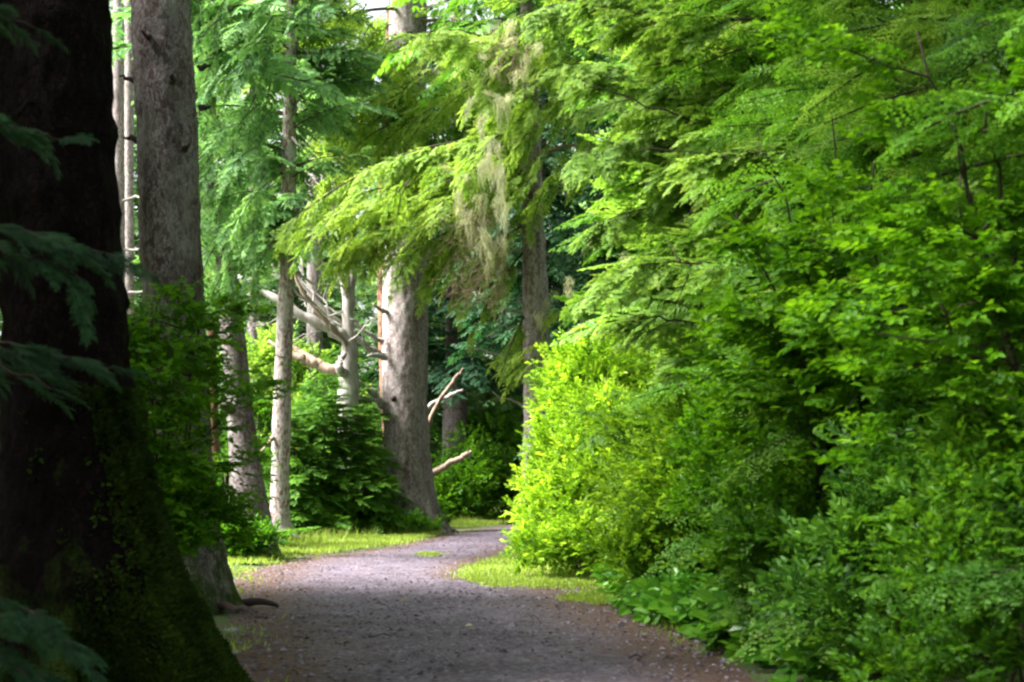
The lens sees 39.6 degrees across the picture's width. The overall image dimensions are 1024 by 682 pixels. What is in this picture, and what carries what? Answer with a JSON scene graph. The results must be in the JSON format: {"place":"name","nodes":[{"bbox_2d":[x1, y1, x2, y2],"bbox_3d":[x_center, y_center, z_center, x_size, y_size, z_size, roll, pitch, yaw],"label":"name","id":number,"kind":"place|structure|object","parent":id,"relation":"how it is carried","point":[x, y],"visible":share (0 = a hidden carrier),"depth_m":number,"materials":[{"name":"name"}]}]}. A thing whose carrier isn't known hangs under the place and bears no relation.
{"place":"outdoors","nodes":[
{"label":"outdoors","id":0,"kind":"place"},
{"bbox_2d":[0,0,892,414],"label":"sky","id":1,"kind":"structure","parent":0,"point":[370,3],"materials":[{"name":"white"}]},
{"bbox_2d":[227,525,766,681],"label":"path","id":2,"kind":"structure","parent":0,"point":[557,662],"depth_m":14.03,"materials":[{"name":"grey gravel"}]},
{"bbox_2d":[368,629,400,636],"bbox_3d":[-1.201,2.770,13.473,0.346,0.102,0.074,2,-6,-23],"label":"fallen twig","id":3,"kind":"object","parent":2,"relation":"on","point":[385,634],"visible":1,"depth_m":13.46,"materials":[{"name":"wood"}]},
{"bbox_2d":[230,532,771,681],"bbox_3d":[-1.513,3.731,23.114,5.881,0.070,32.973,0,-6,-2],"label":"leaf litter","id":4,"kind":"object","parent":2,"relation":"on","point":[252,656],"visible":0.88,"depth_m":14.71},
{"bbox_2d":[212,506,1023,681],"bbox_3d":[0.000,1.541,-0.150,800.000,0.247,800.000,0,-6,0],"label":"ground","id":5,"kind":"structure","parent":0,"point":[222,621],"depth_m":13.92,"materials":[{"name":"green plant"}]},
{"bbox_2d":[0,3,164,681],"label":"young hemlock","id":6,"kind":"object","parent":5,"relation":"on","point":[42,624],"visible":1,"depth_m":7.34,"materials":[{"name":"green plant"}]},
{"bbox_2d":[109,0,138,221],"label":"evergreen tree","id":7,"kind":"object","parent":5,"relation":"on","point":[110,5],"depth_m":59.65,"materials":[{"name":"green plant"}]},
{"bbox_2d":[0,0,253,681],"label":"spruce tree","id":8,"kind":"object","parent":5,"relation":"on","point":[91,558],"visible":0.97,"depth_m":9.65,"materials":[{"name":"brown plant"}]},
{"bbox_2d":[113,0,141,294],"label":"bare trunk","id":9,"kind":"object","parent":5,"relation":"on","point":[119,104],"visible":0.29,"depth_m":44.74,"materials":[{"name":"grey wood"}]},
{"bbox_2d":[124,0,133,322],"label":"bare trunk","id":10,"kind":"object","parent":5,"relation":"on","point":[129,171],"visible":0.36,"depth_m":47.69,"materials":[{"name":"grey wood"}]},
{"bbox_2d":[112,41,225,453],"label":"evergreen tree","id":11,"kind":"object","parent":5,"relation":"on","point":[137,287],"depth_m":49.97,"materials":[{"name":"green plant"}]},
{"bbox_2d":[119,0,278,618],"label":"spruce tree","id":12,"kind":"object","parent":5,"relation":"on","point":[162,79],"visible":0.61,"depth_m":16.98,"materials":[{"name":"grey plant"}]},
{"bbox_2d":[134,39,271,460],"bbox_3d":[-6.628,-1.445,31.344,2.804,11.939,2.736,-2,-6,23],"label":"hemlock tree","id":13,"kind":"object","parent":5,"relation":"on","point":[217,444],"visible":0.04,"depth_m":31.07,"materials":[{"name":"green plant"}]},
{"bbox_2d":[127,275,302,557],"bbox_3d":[-3.364,1.098,13.927,2.440,3.603,3.094,0,-6,0],"label":"vine maple","id":14,"kind":"object","parent":5,"relation":"on","point":[187,512],"visible":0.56,"depth_m":13.88,"materials":[{"name":"green plant"}]},
{"bbox_2d":[201,1,244,449],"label":"evergreen tree","id":15,"kind":"object","parent":5,"relation":"on","point":[229,209],"visible":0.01,"depth_m":71.26,"materials":[{"name":"green plant"}]},
{"bbox_2d":[111,0,351,559],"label":"spruce tree","id":16,"kind":"object","parent":5,"relation":"on","point":[211,22],"visible":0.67,"depth_m":27.13,"materials":[{"name":"green plant"}]},
{"bbox_2d":[212,390,294,562],"bbox_3d":[-6.091,2.726,31.776,2.259,4.325,11.959,1,-6,-10],"label":"leafy shrub","id":17,"kind":"object","parent":5,"relation":"on","point":[261,543],"visible":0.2,"depth_m":26.66,"materials":[{"name":"green plant"}]},
{"bbox_2d":[247,88,259,437],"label":"bare trunk","id":18,"kind":"object","parent":5,"relation":"on","point":[253,333],"visible":0.07,"depth_m":48.11,"materials":[{"name":"grey wood"}]},
{"bbox_2d":[201,12,327,495],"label":"evergreen tree","id":19,"kind":"object","parent":5,"relation":"on","point":[268,316],"visible":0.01,"depth_m":62.56,"materials":[{"name":"green plant"}]},
{"bbox_2d":[278,541,295,547],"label":"grass","id":20,"kind":"structure","parent":5,"relation":"on","point":[289,544],"depth_m":30.00,"materials":[{"name":"green plant"}]},
{"bbox_2d":[218,100,378,491],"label":"evergreen tree","id":21,"kind":"object","parent":5,"relation":"on","point":[273,280],"visible":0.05,"depth_m":53.60,"materials":[{"name":"green plant"}]},
{"bbox_2d":[217,320,381,464],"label":"leafy shrub","id":22,"kind":"object","parent":5,"relation":"on","point":[262,351],"visible":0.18,"depth_m":45.48,"materials":[{"name":"green plant"}]},
{"bbox_2d":[205,0,403,540],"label":"spruce tree","id":23,"kind":"object","parent":5,"relation":"on","point":[287,163],"visible":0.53,"depth_m":35.15,"materials":[{"name":"green plant"}]},
{"bbox_2d":[261,404,354,534],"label":"young hemlock","id":24,"kind":"object","parent":5,"relation":"on","point":[295,478],"visible":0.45,"depth_m":36.71,"materials":[{"name":"green plant"}]},
{"bbox_2d":[238,167,386,492],"bbox_3d":[-5.616,0.110,39.877,4.214,10.631,1.876,0,-6,0],"label":"dead tree","id":25,"kind":"object","parent":5,"relation":"on","point":[346,365],"visible":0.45,"depth_m":39.88,"materials":[{"name":"grey wood"}]},
{"bbox_2d":[268,340,337,375],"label":"fallen limb","id":26,"kind":"object","parent":25,"relation":"attached to","point":[319,364],"visible":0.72,"depth_m":40.42,"materials":[{"name":"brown wood"}]},
{"bbox_2d":[306,14,322,386],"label":"bare trunk","id":27,"kind":"object","parent":5,"relation":"on","point":[313,274],"visible":0.08,"depth_m":50.20,"materials":[{"name":"grey wood"}]},
{"bbox_2d":[263,372,386,535],"bbox_3d":[-5.096,3.241,37.714,3.830,4.843,4.059,1,-6,-15],"label":"young hemlock","id":28,"kind":"object","parent":5,"relation":"on","point":[322,432],"visible":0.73,"depth_m":37.44,"materials":[{"name":"green plant"}]},
{"bbox_2d":[299,0,378,393],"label":"evergreen tree","id":29,"kind":"object","parent":5,"relation":"on","point":[367,315],"visible":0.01,"depth_m":74.50,"materials":[{"name":"green plant"}]},
{"bbox_2d":[292,342,416,512],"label":"young hemlock","id":30,"kind":"object","parent":5,"relation":"on","point":[331,360],"visible":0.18,"depth_m":41.26,"materials":[{"name":"green plant"}]},
{"bbox_2d":[292,507,444,533],"bbox_3d":[-4.084,4.996,38.556,2.304,1.198,5.722,-4,-7,32],"label":"leafy shrub","id":31,"kind":"object","parent":5,"relation":"on","point":[417,519],"visible":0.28,"depth_m":39.39,"materials":[{"name":"green plant"}]},
{"bbox_2d":[318,404,427,533],"bbox_3d":[-3.998,3.592,38.370,3.439,3.820,3.247,0,-6,0],"label":"young hemlock","id":32,"kind":"object","parent":5,"relation":"on","point":[385,506],"visible":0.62,"depth_m":37.92,"materials":[{"name":"green plant"}]},
{"bbox_2d":[323,0,440,463],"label":"evergreen tree","id":33,"kind":"object","parent":5,"relation":"on","point":[371,298],"depth_m":66.07,"materials":[{"name":"green plant"}]},
{"bbox_2d":[241,0,555,532],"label":"spruce tree","id":34,"kind":"object","parent":5,"relation":"on","point":[402,355],"visible":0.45,"depth_m":41.13,"materials":[{"name":"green plant"}]},
{"bbox_2d":[356,60,496,515],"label":"evergreen tree","id":35,"kind":"object","parent":5,"relation":"on","point":[436,421],"visible":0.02,"depth_m":56.88,"materials":[{"name":"green plant"}]},
{"bbox_2d":[433,450,471,475],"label":"broken branch","id":36,"kind":"object","parent":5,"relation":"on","point":[447,464],"visible":0.69,"depth_m":45.26,"materials":[{"name":"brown wood"}]},
{"bbox_2d":[269,0,636,503],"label":"hemlock tree","id":37,"kind":"object","parent":5,"relation":"on","point":[480,181],"visible":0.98,"depth_m":31.90,"materials":[{"name":"green plant"}]},
{"bbox_2d":[359,5,552,522],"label":"spruce tree","id":38,"kind":"object","parent":5,"relation":"on","point":[455,408],"visible":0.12,"depth_m":51.54,"materials":[{"name":"green plant"}]},
{"bbox_2d":[223,513,705,681],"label":"grass","id":39,"kind":"structure","parent":5,"relation":"on","point":[485,572],"depth_m":24.60,"materials":[{"name":"green plant"}]},
{"bbox_2d":[273,525,318,536],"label":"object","id":40,"kind":"object","parent":39,"relation":"on","point":[296,530],"visible":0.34,"depth_m":33.12,"materials":[{"name":"green plant"}]},
{"bbox_2d":[296,528,332,535],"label":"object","id":41,"kind":"structure","parent":39,"relation":"on","point":[318,531],"depth_m":36.01,"materials":[{"name":"green plant"}]},
{"bbox_2d":[428,100,509,508],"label":"evergreen tree","id":42,"kind":"object","parent":5,"relation":"on","point":[436,337],"visible":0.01,"depth_m":74.93,"materials":[{"name":"green plant"}]},
{"bbox_2d":[428,3,510,510],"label":"evergreen tree","id":43,"kind":"object","parent":5,"relation":"on","point":[486,404],"visible":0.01,"depth_m":64.61,"materials":[{"name":"green plant"}]},
{"bbox_2d":[430,387,523,523],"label":"leafy shrub","id":44,"kind":"object","parent":5,"relation":"on","point":[487,472],"visible":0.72,"depth_m":50.45,"materials":[{"name":"green plant"}]},
{"bbox_2d":[431,59,575,516],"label":"evergreen tree","id":45,"kind":"object","parent":5,"relation":"on","point":[484,397],"visible":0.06,"depth_m":54.39,"materials":[{"name":"green plant"}]},
{"bbox_2d":[0,0,1023,413],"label":"forest","id":46,"kind":"object","parent":5,"relation":"on","point":[824,128],"depth_m":16.90,"materials":[{"name":"green plant"}]},
{"bbox_2d":[442,1,612,367],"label":"evergreen tree","id":47,"kind":"object","parent":5,"relation":"on","point":[508,320],"visible":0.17,"depth_m":45.98,"materials":[{"name":"green plant"}]},
{"bbox_2d":[428,368,463,430],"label":"broken branch","id":48,"kind":"object","parent":47,"relation":"attached to","point":[443,394],"visible":0.79,"depth_m":43.47,"materials":[{"name":"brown wood"}]},
{"bbox_2d":[428,389,463,409],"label":"broken branch","id":49,"kind":"object","parent":47,"relation":"attached to","point":[447,397],"visible":0.71,"depth_m":46.99,"materials":[{"name":"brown wood"}]},
{"bbox_2d":[545,54,603,346],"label":"evergreen tree","id":50,"kind":"object","parent":5,"relation":"on","point":[572,151],"visible":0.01,"depth_m":62.94,"materials":[{"name":"green plant"}]},
{"bbox_2d":[497,327,671,579],"bbox_3d":[1.431,1.725,22.590,3.332,4.243,3.940,0,-6,0],"label":"leafy shrub","id":51,"kind":"object","parent":5,"relation":"on","point":[555,510],"visible":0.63,"depth_m":22.16,"materials":[{"name":"green plant"}]},
{"bbox_2d":[552,50,638,359],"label":"evergreen tree","id":52,"kind":"object","parent":5,"relation":"on","point":[584,203],"depth_m":50.18,"materials":[{"name":"green plant"}]},
{"bbox_2d":[513,39,684,535],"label":"spruce tree","id":53,"kind":"object","parent":5,"relation":"on","point":[577,254],"visible":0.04,"depth_m":41.41,"materials":[{"name":"green plant"}]},
{"bbox_2d":[549,15,726,364],"bbox_3d":[3.310,-6.194,28.676,6.009,21.054,5.636,-2,-6,22],"label":"hemlock tree","id":54,"kind":"object","parent":5,"relation":"on","point":[578,220],"visible":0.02,"depth_m":28.61,"materials":[{"name":"green plant"}]},
{"bbox_2d":[571,313,751,584],"bbox_3d":[1.935,1.379,17.067,2.522,3.690,3.406,0,-6,0],"label":"leafy shrub","id":55,"kind":"object","parent":5,"relation":"on","point":[641,532],"visible":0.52,"depth_m":16.45,"materials":[{"name":"green plant"}]},
{"bbox_2d":[518,0,868,392],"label":"hemlock tree","id":56,"kind":"object","parent":5,"relation":"on","point":[617,285],"visible":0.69,"depth_m":20.76,"materials":[{"name":"green plant"}]},
{"bbox_2d":[515,548,900,681],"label":"ground cover","id":57,"kind":"object","parent":5,"relation":"on","point":[682,600],"visible":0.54,"depth_m":13.10,"materials":[{"name":"green plant"}]},
{"bbox_2d":[657,346,771,539],"bbox_3d":[2.576,1.329,14.367,2.716,3.259,1.850,2,-6,-20],"label":"leafy shrub","id":58,"kind":"object","parent":5,"relation":"on","point":[700,479],"visible":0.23,"depth_m":13.96,"materials":[{"name":"green plant"}]},
{"bbox_2d":[562,0,936,574],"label":"hemlock tree","id":59,"kind":"object","parent":5,"relation":"on","point":[696,112],"visible":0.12,"depth_m":18.70,"materials":[{"name":"green plant"}]},
{"bbox_2d":[690,430,844,620],"bbox_3d":[2.550,1.580,12.419,2.322,2.392,1.839,3,-6,-25],"label":"leafy shrub","id":60,"kind":"object","parent":5,"relation":"on","point":[733,529],"visible":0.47,"depth_m":12.07,"materials":[{"name":"green plant"}]},
{"bbox_2d":[685,157,861,654],"bbox_3d":[2.591,0.650,13.499,2.088,4.720,2.879,0,-6,0],"label":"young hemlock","id":61,"kind":"object","parent":5,"relation":"on","point":[781,272],"visible":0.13,"depth_m":13.23,"materials":[{"name":"green plant"}]},
{"bbox_2d":[606,0,1004,587],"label":"hemlock tree","id":62,"kind":"object","parent":5,"relation":"on","point":[788,113],"visible":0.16,"depth_m":15.03,"materials":[{"name":"green plant"}]},
{"bbox_2d":[674,117,1002,656],"bbox_3d":[2.665,0.382,11.316,2.728,4.531,3.225,0,-6,0],"label":"vine maple","id":63,"kind":"object","parent":5,"relation":"on","point":[767,344],"visible":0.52,"depth_m":11.17,"materials":[{"name":"green plant"}]},
{"bbox_2d":[741,365,980,681],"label":"leafy shrub","id":64,"kind":"object","parent":5,"relation":"on","point":[842,569],"visible":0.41,"depth_m":9.76,"materials":[{"name":"green plant"}]},
{"bbox_2d":[700,0,1023,667],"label":"hemlock tree","id":65,"kind":"object","parent":5,"relation":"on","point":[928,18],"visible":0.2,"depth_m":11.79,"materials":[{"name":"green plant"}]},
{"bbox_2d":[753,5,1023,640],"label":"vine maple","id":66,"kind":"object","parent":5,"relation":"on","point":[984,289],"visible":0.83,"depth_m":8.61,"materials":[{"name":"green plant"}]},
{"bbox_2d":[822,0,1005,338],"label":"spruce tree","id":67,"kind":"object","parent":5,"relation":"on","point":[943,91],"depth_m":26.78,"materials":[{"name":"green plant"}]},
{"bbox_2d":[823,0,1023,681],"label":"hemlock tree","id":68,"kind":"object","parent":5,"relation":"on","point":[1011,30],"visible":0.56,"depth_m":8.73,"materials":[{"name":"green plant"}]},
{"bbox_2d":[826,381,1023,681],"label":"leafy shrub","id":69,"kind":"object","parent":5,"relation":"on","point":[943,648],"visible":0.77,"depth_m":7.85,"materials":[{"name":"green plant"}]},
{"bbox_2d":[908,0,1023,526],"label":"spruce tree","id":70,"kind":"object","parent":5,"relation":"on","point":[1003,73],"visible":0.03,"depth_m":20.24,"materials":[{"name":"green plant"}]},
{"bbox_2d":[960,56,1022,649],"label":"spruce tree","id":71,"kind":"object","parent":5,"relation":"on","point":[1005,632],"visible":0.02,"depth_m":13.70,"materials":[{"name":"green plant"}]}
]}

